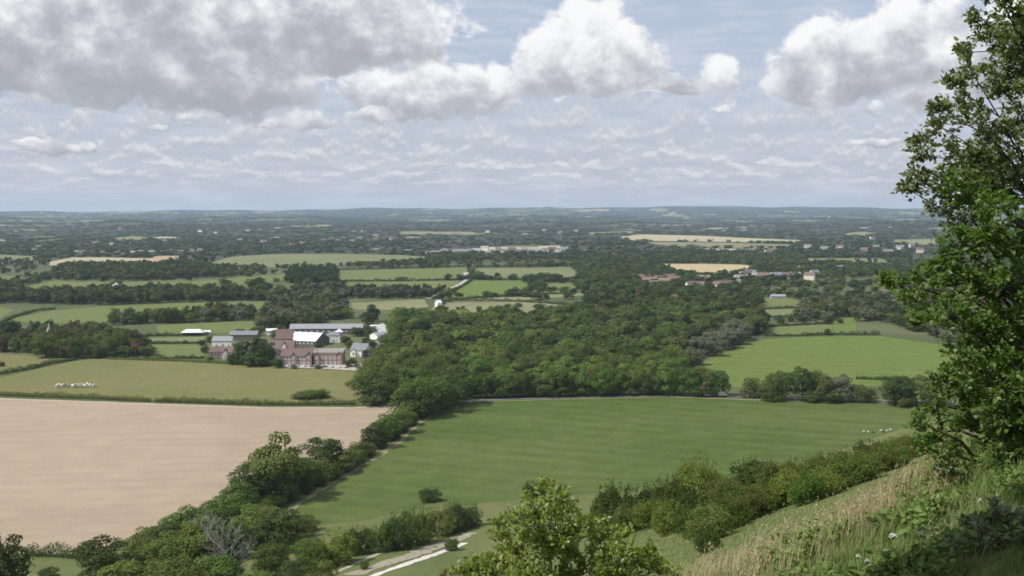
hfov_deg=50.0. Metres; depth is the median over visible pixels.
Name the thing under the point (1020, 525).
bramble
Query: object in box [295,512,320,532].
shrub
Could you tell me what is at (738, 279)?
house
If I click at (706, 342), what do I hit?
tree
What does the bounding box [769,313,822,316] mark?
hedge
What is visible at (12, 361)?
pasture
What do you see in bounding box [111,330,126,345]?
tree
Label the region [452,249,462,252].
house
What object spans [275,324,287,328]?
tree
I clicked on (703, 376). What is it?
tree
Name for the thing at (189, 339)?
field
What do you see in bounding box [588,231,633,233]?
field
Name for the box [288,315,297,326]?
tree
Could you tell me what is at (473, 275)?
tree
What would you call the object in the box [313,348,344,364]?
school block
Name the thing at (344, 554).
shrub
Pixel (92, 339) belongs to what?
tree
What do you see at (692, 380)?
tree
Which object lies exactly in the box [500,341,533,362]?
tree
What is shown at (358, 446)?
tree
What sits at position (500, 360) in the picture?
tree
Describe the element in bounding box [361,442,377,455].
shrub
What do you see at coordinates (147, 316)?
tree
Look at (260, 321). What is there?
tree
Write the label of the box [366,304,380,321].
tree
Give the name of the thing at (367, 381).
tree
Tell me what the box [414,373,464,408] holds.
tree
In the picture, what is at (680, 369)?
tree
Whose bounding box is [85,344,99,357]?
tree
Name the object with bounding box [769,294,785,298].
white barn
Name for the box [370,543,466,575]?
track
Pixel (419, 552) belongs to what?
track
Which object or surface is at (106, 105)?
sky
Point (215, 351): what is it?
brick cottage
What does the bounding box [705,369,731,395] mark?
tree
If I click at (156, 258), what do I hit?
field
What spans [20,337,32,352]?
tree
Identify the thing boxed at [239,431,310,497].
tree
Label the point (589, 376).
tree
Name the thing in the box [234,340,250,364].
tree
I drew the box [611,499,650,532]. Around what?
shrub
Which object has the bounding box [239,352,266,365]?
tree
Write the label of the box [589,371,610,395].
tree
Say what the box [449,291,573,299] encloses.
hedge
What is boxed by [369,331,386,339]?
grey workshop
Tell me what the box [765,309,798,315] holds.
field
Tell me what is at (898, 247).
house
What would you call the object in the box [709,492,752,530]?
shrub
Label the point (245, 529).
tree
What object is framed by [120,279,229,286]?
field
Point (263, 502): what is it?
shrub
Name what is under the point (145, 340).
tree
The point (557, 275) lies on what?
tree
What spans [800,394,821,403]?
shrub
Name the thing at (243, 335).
slate barn
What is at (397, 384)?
tree
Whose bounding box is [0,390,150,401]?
hedge
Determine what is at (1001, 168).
tree
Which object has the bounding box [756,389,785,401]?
shrub
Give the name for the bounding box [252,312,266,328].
tree
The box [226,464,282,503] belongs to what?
tree
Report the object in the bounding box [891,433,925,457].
shrub
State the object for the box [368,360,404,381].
tree
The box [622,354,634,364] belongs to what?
tree
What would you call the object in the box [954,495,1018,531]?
bramble
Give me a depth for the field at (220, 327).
1071.70 m
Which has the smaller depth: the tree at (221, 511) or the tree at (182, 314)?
the tree at (221, 511)
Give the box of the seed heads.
[680,443,962,575]
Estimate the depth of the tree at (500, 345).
801.54 m
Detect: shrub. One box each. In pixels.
[248,497,273,513]
[260,488,287,508]
[280,482,300,502]
[289,389,328,399]
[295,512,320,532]
[297,476,314,494]
[297,539,328,568]
[309,468,328,486]
[313,388,330,398]
[316,526,357,566]
[325,463,341,480]
[336,455,356,471]
[343,524,372,556]
[350,448,367,463]
[359,559,369,569]
[360,524,393,553]
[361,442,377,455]
[370,433,390,448]
[378,511,416,550]
[388,424,400,440]
[398,419,409,432]
[399,506,435,545]
[403,411,417,425]
[412,406,428,418]
[418,486,442,502]
[422,505,458,537]
[438,549,526,575]
[441,500,472,533]
[444,472,694,575]
[444,536,458,550]
[463,503,483,527]
[522,479,545,498]
[549,482,571,501]
[588,507,617,544]
[589,479,635,532]
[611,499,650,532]
[616,482,659,532]
[631,496,668,527]
[637,480,667,518]
[649,498,685,536]
[652,472,692,511]
[667,488,708,511]
[669,502,708,537]
[673,451,725,505]
[683,499,734,543]
[693,527,722,553]
[703,473,743,505]
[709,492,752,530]
[719,479,752,507]
[725,482,771,519]
[728,455,769,487]
[751,458,788,490]
[751,476,787,513]
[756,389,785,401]
[765,468,802,506]
[778,454,823,480]
[787,470,825,505]
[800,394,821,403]
[804,466,845,497]
[809,450,843,472]
[818,454,862,490]
[821,389,843,403]
[829,445,865,475]
[843,449,884,483]
[852,438,885,455]
[859,442,898,473]
[877,441,915,470]
[878,437,911,448]
[888,393,914,407]
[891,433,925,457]
[909,433,946,453]
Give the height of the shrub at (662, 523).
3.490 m
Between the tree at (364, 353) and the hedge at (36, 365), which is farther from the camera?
the tree at (364, 353)
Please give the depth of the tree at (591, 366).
697.99 m
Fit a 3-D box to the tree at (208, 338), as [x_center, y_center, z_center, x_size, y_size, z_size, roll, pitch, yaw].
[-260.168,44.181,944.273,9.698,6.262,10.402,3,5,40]
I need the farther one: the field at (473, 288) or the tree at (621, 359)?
the field at (473, 288)
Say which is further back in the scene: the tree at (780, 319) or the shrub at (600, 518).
the tree at (780, 319)
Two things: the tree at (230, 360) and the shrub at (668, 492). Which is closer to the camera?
the shrub at (668, 492)
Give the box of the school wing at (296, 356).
[274,345,313,364]
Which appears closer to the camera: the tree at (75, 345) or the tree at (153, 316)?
the tree at (75, 345)
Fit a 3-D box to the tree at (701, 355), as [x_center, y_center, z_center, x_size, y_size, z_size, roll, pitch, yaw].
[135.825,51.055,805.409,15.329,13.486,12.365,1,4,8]
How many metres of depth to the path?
305.65 m
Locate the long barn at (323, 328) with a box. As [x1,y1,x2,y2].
[289,324,363,333]
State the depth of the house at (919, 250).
2900.17 m
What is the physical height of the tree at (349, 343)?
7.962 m
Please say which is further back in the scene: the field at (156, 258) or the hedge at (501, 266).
the field at (156, 258)
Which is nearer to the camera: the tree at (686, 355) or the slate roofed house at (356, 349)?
the tree at (686, 355)
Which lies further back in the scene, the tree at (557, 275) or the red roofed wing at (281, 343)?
the tree at (557, 275)
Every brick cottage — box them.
[210,345,222,357]
[221,345,235,358]
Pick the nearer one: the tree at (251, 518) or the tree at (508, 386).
the tree at (251, 518)
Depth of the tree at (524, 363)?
718.35 m
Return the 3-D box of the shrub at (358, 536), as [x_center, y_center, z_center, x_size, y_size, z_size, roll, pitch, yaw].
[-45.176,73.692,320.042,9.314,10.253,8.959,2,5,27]
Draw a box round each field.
[0,255,32,260]
[0,275,23,280]
[0,307,13,317]
[0,399,396,554]
[10,302,263,323]
[15,281,110,288]
[50,257,150,264]
[117,236,145,239]
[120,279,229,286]
[147,256,178,261]
[147,337,206,341]
[147,345,204,357]
[156,320,254,332]
[212,254,423,267]
[230,274,284,284]
[338,267,466,280]
[346,281,459,288]
[352,299,427,309]
[400,231,478,234]
[430,301,562,312]
[451,293,583,302]
[452,280,532,297]
[475,267,575,278]
[484,245,560,251]
[515,245,537,246]
[544,283,577,292]
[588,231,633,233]
[617,234,799,242]
[649,242,789,247]
[662,264,748,273]
[763,297,798,307]
[764,325,831,334]
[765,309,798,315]
[792,220,821,221]
[808,258,886,263]
[833,316,856,332]
[846,232,874,235]
[893,239,936,243]
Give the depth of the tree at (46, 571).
309.50 m
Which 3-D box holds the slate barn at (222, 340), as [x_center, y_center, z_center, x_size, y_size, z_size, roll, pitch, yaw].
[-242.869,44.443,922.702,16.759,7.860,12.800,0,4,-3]
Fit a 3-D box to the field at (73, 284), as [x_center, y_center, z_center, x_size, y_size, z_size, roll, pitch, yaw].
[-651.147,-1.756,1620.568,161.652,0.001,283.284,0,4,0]
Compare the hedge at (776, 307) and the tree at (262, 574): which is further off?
the hedge at (776, 307)
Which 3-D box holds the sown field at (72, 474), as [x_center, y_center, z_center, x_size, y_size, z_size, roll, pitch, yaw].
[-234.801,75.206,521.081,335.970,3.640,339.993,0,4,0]
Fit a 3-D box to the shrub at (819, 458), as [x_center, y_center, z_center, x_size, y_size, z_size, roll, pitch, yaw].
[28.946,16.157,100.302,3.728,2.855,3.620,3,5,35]
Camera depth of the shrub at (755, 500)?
78.71 m
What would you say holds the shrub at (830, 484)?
on the ground at (480, 540)
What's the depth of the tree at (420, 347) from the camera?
789.87 m
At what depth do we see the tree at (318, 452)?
473.00 m
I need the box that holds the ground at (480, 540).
[0,206,1023,575]
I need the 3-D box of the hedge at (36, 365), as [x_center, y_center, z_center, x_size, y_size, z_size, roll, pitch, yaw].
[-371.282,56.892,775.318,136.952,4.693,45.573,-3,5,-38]
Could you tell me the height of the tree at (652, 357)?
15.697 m
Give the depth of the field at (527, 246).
3380.06 m
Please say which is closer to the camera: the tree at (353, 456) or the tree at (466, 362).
the tree at (353, 456)
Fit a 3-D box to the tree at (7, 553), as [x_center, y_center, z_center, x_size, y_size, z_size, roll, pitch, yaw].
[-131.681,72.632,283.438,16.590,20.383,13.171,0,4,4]
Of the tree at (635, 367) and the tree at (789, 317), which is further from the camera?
the tree at (789, 317)
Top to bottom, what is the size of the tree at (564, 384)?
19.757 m
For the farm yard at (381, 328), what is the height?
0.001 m
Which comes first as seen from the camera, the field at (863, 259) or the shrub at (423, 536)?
the shrub at (423, 536)
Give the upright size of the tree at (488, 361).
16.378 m
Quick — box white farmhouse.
[434,300,441,306]
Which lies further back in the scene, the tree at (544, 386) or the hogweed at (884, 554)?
the tree at (544, 386)
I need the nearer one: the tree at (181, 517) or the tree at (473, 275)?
the tree at (181, 517)
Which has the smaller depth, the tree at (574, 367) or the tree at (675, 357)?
the tree at (574, 367)
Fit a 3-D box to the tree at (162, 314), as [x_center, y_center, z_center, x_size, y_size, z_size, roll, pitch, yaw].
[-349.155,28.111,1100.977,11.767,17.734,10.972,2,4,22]
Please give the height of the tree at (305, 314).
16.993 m
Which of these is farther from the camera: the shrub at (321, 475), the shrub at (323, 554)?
the shrub at (321, 475)
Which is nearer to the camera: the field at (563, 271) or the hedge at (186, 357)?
the hedge at (186, 357)
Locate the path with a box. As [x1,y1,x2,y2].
[332,525,469,573]
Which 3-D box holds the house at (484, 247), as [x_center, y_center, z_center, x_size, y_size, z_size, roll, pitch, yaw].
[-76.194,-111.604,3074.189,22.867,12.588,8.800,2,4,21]
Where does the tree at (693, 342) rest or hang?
on the ground at (480, 540)
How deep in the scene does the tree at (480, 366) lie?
707.45 m
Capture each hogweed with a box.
[847,559,871,575]
[848,554,860,575]
[876,549,890,575]
[881,533,902,571]
[907,531,933,572]
[923,494,944,517]
[962,498,986,519]
[977,495,1003,520]
[995,504,1022,530]
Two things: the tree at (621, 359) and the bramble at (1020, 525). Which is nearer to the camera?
the bramble at (1020, 525)
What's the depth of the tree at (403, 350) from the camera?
761.16 m
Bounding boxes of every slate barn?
[211,336,233,345]
[229,331,259,340]
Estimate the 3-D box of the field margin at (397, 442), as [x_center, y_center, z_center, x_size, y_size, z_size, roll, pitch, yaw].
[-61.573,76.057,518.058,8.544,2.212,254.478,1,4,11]
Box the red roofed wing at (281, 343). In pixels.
[267,338,296,349]
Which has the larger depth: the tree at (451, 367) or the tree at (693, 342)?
the tree at (693, 342)
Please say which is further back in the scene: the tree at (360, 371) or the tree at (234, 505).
the tree at (360, 371)
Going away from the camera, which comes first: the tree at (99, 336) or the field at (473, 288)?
the tree at (99, 336)
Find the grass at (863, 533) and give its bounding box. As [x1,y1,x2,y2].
[596,418,1023,575]
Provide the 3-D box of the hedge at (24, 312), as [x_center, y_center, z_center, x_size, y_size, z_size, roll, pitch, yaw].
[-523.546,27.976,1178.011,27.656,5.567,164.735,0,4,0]
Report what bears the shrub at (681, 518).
on the ground at (480, 540)
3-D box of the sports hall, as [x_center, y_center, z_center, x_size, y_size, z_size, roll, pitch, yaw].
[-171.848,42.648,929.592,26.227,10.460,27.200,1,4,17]
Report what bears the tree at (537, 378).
on the ground at (480, 540)
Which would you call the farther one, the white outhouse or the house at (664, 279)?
the house at (664, 279)
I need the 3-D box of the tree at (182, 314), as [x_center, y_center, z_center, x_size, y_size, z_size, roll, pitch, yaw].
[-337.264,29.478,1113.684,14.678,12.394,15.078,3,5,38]
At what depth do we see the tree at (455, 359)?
748.39 m
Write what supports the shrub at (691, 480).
on the ground at (480, 540)
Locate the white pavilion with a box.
[326,332,341,341]
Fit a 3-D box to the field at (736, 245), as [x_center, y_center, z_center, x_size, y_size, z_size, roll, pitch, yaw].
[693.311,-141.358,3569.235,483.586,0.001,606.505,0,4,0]
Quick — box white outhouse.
[266,328,277,334]
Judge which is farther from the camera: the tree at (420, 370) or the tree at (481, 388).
the tree at (420, 370)
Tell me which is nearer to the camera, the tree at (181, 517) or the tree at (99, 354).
the tree at (181, 517)
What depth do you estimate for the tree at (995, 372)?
10.24 m
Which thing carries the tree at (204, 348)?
on the ground at (480, 540)
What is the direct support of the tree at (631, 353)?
on the ground at (480, 540)
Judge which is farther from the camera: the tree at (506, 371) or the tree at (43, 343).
the tree at (43, 343)
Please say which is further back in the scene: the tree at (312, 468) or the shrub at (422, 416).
the shrub at (422, 416)
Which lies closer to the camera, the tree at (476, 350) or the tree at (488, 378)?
the tree at (488, 378)
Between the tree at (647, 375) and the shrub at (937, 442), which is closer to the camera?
the shrub at (937, 442)
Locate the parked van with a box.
[718,392,726,395]
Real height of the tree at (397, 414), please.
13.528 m
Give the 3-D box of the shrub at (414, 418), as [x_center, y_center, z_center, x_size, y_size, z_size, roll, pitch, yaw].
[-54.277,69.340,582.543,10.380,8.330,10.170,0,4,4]
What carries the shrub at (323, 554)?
on the ground at (480, 540)
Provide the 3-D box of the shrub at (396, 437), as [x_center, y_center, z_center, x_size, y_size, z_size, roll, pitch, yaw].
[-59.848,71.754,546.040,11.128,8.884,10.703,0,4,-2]
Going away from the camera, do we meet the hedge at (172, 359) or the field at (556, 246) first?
the hedge at (172, 359)
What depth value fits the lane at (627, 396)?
666.45 m
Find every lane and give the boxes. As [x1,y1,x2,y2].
[425,272,468,298]
[450,395,952,401]
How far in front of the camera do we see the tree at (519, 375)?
664.03 m
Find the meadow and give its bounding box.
[278,396,955,525]
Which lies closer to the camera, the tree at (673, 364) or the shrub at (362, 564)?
the shrub at (362, 564)
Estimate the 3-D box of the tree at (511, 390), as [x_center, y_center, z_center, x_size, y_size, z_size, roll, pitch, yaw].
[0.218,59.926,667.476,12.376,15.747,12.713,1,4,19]
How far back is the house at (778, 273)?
1769.38 m
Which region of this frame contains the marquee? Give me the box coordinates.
[181,329,203,335]
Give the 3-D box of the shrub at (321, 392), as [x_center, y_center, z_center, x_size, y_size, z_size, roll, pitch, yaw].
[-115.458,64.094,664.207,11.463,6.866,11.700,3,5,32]
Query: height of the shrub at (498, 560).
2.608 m
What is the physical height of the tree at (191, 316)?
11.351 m
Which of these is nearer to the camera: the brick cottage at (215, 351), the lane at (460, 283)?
the brick cottage at (215, 351)
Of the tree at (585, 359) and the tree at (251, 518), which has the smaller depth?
the tree at (251, 518)
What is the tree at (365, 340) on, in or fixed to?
on the ground at (480, 540)
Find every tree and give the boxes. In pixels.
[0,335,7,351]
[0,533,35,575]
[8,337,22,351]
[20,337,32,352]
[28,334,62,357]
[37,566,60,575]
[53,338,73,357]
[67,336,85,358]
[68,534,130,575]
[77,332,91,340]
[81,335,96,356]
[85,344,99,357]
[91,345,104,357]
[93,333,111,346]
[95,339,110,355]
[96,559,158,575]
[100,337,120,356]
[106,312,120,324]
[111,307,121,313]
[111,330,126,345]
[113,334,127,354]
[117,345,131,356]
[120,312,127,323]
[120,534,162,570]
[122,309,133,321]
[124,525,167,554]
[126,312,138,324]
[130,339,144,354]
[135,311,147,322]
[138,344,157,355]
[140,336,151,343]
[140,529,198,571]
[142,520,189,550]
[143,308,153,322]
[148,307,158,322]
[153,554,214,575]
[157,504,210,538]
[158,308,169,322]
[167,307,179,322]
[170,516,230,567]
[175,311,186,321]
[183,309,194,319]
[183,500,232,531]
[183,509,258,575]
[184,313,196,322]
[186,552,245,575]
[196,340,205,345]
[199,307,211,321]
[200,346,209,352]
[204,336,212,341]
[204,517,258,559]
[206,356,213,360]
[207,492,250,522]
[218,478,258,504]
[226,353,238,364]
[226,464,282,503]
[230,503,278,547]
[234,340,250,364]
[238,505,286,516]
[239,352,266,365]
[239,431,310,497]
[240,570,273,575]
[241,340,257,360]
[249,327,263,334]
[249,337,266,364]
[250,507,310,551]
[250,540,293,575]
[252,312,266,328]
[254,315,267,330]
[254,340,275,364]
[267,315,280,327]
[269,329,275,338]
[269,358,283,367]
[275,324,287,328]
[277,557,317,575]
[278,315,289,328]
[283,518,315,537]
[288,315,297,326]
[290,457,320,488]
[290,537,324,559]
[292,309,302,320]
[296,317,306,323]
[297,437,346,468]
[301,312,309,323]
[303,457,334,486]
[305,559,339,575]
[307,317,318,323]
[312,312,323,323]
[314,343,322,347]
[327,453,355,473]
[338,308,354,317]
[338,448,361,466]
[339,336,350,343]
[343,371,397,404]
[344,359,354,366]
[345,340,353,347]
[347,327,365,335]
[347,441,373,454]
[353,364,375,377]
[356,360,383,375]
[358,312,374,323]
[359,324,377,336]
[360,422,391,445]
[361,336,370,342]
[361,349,369,357]
[361,358,381,366]
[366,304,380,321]
[368,339,378,348]
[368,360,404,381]
[369,348,389,362]
[371,345,400,356]
[371,367,405,390]
[374,413,403,439]
[384,352,404,365]
[386,408,413,430]
[387,346,418,360]
[387,376,439,417]
[388,357,418,367]
[389,383,410,398]
[393,406,417,422]
[396,363,433,383]
[403,358,419,374]
[407,332,431,356]
[407,390,439,415]
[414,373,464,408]
[418,352,445,373]
[422,372,460,393]
[424,345,443,356]
[427,350,454,367]
[434,363,459,374]
[435,364,468,391]
[438,371,477,404]
[444,291,452,296]
[444,353,459,364]
[454,292,463,296]
[457,360,476,375]
[459,357,493,375]
[462,368,479,397]
[466,338,501,358]
[471,273,483,279]
[472,371,489,397]
[473,355,501,371]
[476,360,498,374]
[478,372,497,397]
[479,347,510,362]
[485,373,505,397]
[489,356,511,369]
[492,343,512,356]
[493,371,515,397]
[494,350,514,362]
[495,367,511,377]
[498,362,516,370]
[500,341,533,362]
[504,291,518,295]
[506,373,520,397]
[507,363,530,373]
[510,373,532,396]
[512,353,539,367]
[515,357,549,372]
[519,290,532,296]
[519,370,536,396]
[520,274,533,281]
[526,360,564,375]
[526,374,543,396]
[530,349,544,355]
[531,280,543,284]
[532,303,546,309]
[533,375,556,396]
[534,272,553,277]
[539,348,568,364]
[543,356,581,376]
[543,365,560,396]
[548,273,562,279]
[548,370,572,396]
[550,360,564,365]
[555,366,575,396]
[556,347,579,362]
[564,343,589,360]
[566,376,581,396]
[573,347,600,364]
[574,367,592,395]
[576,353,608,364]
[577,346,595,361]
[579,355,617,375]
[582,367,604,395]
[588,362,618,374]
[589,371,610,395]
[592,346,609,357]
[595,367,617,395]
[597,353,620,367]
[603,354,626,362]
[609,372,626,395]
[610,368,629,395]
[613,346,627,356]
[617,363,636,388]
[618,348,639,359]
[619,373,638,394]
[620,360,646,386]
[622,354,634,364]
[630,355,657,364]
[632,367,651,394]
[633,359,651,372]
[634,370,657,394]
[635,349,667,360]
[639,360,661,392]
[645,367,666,394]
[648,382,668,394]
[652,357,692,374]
[652,363,676,394]
[660,368,680,394]
[661,350,676,358]
[667,356,682,364]
[673,366,687,394]
[676,349,696,365]
[677,368,704,396]
[681,349,703,367]
[686,365,716,395]
[688,336,697,348]
[695,336,712,354]
[696,349,707,363]
[703,333,716,347]
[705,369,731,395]
[709,339,724,355]
[715,327,729,334]
[716,333,731,347]
[725,332,738,347]
[728,320,739,328]
[729,327,743,342]
[730,329,745,343]
[731,317,742,323]
[738,377,763,397]
[740,324,751,339]
[754,378,779,399]
[766,370,800,398]
[773,316,785,322]
[785,315,794,321]
[789,366,817,400]
[794,316,806,320]
[803,369,831,399]
[814,375,843,400]
[820,316,832,323]
[825,373,854,401]
[847,384,868,402]
[860,387,879,402]
[873,157,1023,486]
[877,375,917,404]
[890,0,1023,273]
[899,380,932,404]
[920,381,957,403]
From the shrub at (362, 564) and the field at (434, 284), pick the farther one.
the field at (434, 284)
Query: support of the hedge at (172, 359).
on the cow pasture at (153, 380)
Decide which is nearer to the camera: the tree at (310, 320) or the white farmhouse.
the tree at (310, 320)
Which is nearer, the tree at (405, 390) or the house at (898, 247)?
the tree at (405, 390)
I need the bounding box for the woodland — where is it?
[0,210,1023,358]
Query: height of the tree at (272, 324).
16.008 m
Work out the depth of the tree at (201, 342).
920.05 m
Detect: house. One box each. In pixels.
[276,328,293,339]
[350,342,371,356]
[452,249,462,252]
[480,246,488,249]
[642,277,656,280]
[658,278,669,281]
[685,281,700,284]
[720,280,732,283]
[733,275,742,281]
[738,270,751,273]
[757,272,770,280]
[771,272,782,280]
[804,272,815,279]
[860,247,867,250]
[883,249,892,253]
[896,245,903,249]
[916,248,923,252]
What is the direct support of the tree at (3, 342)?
on the ground at (480, 540)
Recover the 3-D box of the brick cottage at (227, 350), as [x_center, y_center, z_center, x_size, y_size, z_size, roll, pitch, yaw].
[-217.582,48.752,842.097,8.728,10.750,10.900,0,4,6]
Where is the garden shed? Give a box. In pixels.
[0,346,10,351]
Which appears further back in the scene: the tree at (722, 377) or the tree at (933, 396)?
the tree at (722, 377)
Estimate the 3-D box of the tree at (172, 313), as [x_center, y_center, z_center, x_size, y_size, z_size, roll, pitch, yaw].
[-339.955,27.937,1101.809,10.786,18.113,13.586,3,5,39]
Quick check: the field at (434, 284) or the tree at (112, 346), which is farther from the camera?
the field at (434, 284)
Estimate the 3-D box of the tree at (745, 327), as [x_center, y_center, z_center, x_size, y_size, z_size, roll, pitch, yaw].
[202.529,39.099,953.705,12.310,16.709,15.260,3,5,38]
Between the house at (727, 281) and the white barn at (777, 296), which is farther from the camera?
the house at (727, 281)
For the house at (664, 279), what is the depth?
1665.12 m
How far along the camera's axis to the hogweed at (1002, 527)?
8.04 m
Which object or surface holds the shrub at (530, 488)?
on the ground at (480, 540)
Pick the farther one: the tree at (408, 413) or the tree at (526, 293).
the tree at (526, 293)
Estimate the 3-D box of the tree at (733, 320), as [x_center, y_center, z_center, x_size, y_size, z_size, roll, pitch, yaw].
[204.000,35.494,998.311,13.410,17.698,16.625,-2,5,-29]
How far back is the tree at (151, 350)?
853.50 m
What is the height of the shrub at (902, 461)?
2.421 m
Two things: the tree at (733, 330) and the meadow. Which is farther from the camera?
the tree at (733, 330)
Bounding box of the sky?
[0,0,1023,211]
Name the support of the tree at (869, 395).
on the ground at (480, 540)
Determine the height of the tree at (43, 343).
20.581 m
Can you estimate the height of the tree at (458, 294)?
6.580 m
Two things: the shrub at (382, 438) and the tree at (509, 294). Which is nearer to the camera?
the shrub at (382, 438)
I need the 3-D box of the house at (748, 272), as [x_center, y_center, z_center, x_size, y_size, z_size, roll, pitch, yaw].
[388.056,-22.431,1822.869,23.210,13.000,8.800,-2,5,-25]
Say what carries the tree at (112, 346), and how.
on the ground at (480, 540)
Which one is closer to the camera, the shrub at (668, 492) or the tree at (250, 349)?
the shrub at (668, 492)
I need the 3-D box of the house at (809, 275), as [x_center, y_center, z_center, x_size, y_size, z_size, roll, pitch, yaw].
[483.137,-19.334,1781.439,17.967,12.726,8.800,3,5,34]
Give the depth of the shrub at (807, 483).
77.06 m
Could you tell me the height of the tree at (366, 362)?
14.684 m
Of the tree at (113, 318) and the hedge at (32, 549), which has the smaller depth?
the hedge at (32, 549)
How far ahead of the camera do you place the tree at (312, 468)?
444.80 m
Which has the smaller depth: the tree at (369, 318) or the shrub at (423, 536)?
the shrub at (423, 536)
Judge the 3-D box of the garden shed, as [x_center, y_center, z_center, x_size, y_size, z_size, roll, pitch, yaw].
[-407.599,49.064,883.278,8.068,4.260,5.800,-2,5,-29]
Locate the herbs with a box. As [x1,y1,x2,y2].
[747,434,1023,575]
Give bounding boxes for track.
[344,533,476,574]
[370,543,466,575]
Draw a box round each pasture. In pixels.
[0,354,71,371]
[0,358,362,403]
[698,336,985,386]
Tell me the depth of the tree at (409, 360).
717.21 m
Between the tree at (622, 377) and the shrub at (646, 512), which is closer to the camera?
the shrub at (646, 512)
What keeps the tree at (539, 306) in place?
on the ground at (480, 540)
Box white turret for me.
[335,329,342,340]
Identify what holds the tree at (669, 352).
on the ground at (480, 540)
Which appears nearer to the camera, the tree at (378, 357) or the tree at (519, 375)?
the tree at (519, 375)
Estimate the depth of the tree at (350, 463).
472.38 m
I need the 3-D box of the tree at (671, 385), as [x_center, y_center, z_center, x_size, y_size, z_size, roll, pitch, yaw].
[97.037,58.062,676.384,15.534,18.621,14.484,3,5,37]
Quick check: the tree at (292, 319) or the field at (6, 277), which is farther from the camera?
the field at (6, 277)
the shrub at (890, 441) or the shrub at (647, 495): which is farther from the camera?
the shrub at (647, 495)
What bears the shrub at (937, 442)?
on the ground at (480, 540)
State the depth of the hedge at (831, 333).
997.75 m
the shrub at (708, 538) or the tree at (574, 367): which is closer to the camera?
the shrub at (708, 538)
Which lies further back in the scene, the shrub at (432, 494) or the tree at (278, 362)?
the tree at (278, 362)
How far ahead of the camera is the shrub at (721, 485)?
109.16 m
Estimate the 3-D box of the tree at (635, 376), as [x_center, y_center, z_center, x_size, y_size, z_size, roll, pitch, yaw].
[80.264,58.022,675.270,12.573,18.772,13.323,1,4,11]
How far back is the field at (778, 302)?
1347.78 m
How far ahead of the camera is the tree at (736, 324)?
977.70 m
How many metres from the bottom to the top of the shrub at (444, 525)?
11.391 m
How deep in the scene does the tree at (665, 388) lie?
672.08 m
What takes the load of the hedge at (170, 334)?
on the ground at (480, 540)
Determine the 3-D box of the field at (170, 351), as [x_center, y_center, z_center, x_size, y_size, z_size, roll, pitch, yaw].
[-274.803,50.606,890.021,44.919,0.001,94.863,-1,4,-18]
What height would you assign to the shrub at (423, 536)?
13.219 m
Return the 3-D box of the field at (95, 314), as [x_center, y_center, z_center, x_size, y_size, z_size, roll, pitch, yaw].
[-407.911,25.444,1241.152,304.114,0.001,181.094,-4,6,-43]
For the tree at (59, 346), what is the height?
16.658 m
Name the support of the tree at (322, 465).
on the ground at (480, 540)
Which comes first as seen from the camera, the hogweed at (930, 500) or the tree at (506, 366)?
the hogweed at (930, 500)
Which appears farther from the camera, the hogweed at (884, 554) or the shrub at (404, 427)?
the shrub at (404, 427)
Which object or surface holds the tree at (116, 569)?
on the ground at (480, 540)
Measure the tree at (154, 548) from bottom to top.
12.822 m
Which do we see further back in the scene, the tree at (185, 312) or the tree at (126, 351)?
the tree at (185, 312)
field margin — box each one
[0,398,396,408]
[281,408,444,516]
[457,397,951,404]
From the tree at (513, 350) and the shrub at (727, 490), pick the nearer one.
the shrub at (727, 490)
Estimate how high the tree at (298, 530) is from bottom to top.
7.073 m
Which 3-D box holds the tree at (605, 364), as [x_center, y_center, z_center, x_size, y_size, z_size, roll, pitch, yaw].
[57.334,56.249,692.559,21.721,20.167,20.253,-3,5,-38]
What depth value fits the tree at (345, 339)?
926.22 m
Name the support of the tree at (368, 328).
on the ground at (480, 540)
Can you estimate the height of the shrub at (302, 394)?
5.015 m
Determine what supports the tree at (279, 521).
on the ground at (480, 540)
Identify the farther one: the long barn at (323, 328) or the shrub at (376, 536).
the long barn at (323, 328)
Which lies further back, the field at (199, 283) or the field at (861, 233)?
the field at (861, 233)
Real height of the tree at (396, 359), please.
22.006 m
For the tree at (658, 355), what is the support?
on the ground at (480, 540)
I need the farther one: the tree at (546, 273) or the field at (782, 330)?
the tree at (546, 273)
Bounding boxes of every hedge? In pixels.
[0,357,76,373]
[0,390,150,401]
[1,305,56,321]
[20,541,82,558]
[108,356,268,366]
[143,331,208,335]
[145,354,203,358]
[150,340,198,343]
[154,395,355,405]
[339,264,465,269]
[346,278,463,280]
[432,278,472,298]
[440,298,569,304]
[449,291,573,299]
[476,264,561,266]
[482,277,570,281]
[762,305,800,308]
[764,330,880,336]
[768,321,826,326]
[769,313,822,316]
[856,374,942,380]
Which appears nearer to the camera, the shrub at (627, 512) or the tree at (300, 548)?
the shrub at (627, 512)
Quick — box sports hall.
[293,332,329,346]
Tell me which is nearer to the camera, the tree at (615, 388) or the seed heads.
the seed heads
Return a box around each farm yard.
[278,363,360,370]
[374,323,386,346]
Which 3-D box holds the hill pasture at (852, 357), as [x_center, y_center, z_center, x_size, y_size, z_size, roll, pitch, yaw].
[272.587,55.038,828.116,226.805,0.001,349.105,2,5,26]
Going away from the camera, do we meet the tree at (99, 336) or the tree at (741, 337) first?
the tree at (99, 336)
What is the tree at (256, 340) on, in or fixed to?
on the ground at (480, 540)
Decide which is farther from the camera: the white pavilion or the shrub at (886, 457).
the white pavilion
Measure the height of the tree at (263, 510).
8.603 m
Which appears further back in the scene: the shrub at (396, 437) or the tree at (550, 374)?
the tree at (550, 374)
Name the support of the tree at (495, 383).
on the ground at (480, 540)
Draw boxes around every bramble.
[941,512,1010,553]
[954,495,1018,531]
[980,508,1023,548]
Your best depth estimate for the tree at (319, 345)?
894.68 m
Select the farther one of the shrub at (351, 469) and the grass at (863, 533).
the shrub at (351, 469)
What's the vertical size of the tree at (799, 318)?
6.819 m
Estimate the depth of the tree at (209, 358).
824.16 m
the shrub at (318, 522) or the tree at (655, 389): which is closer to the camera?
the shrub at (318, 522)
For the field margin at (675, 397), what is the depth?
659.78 m

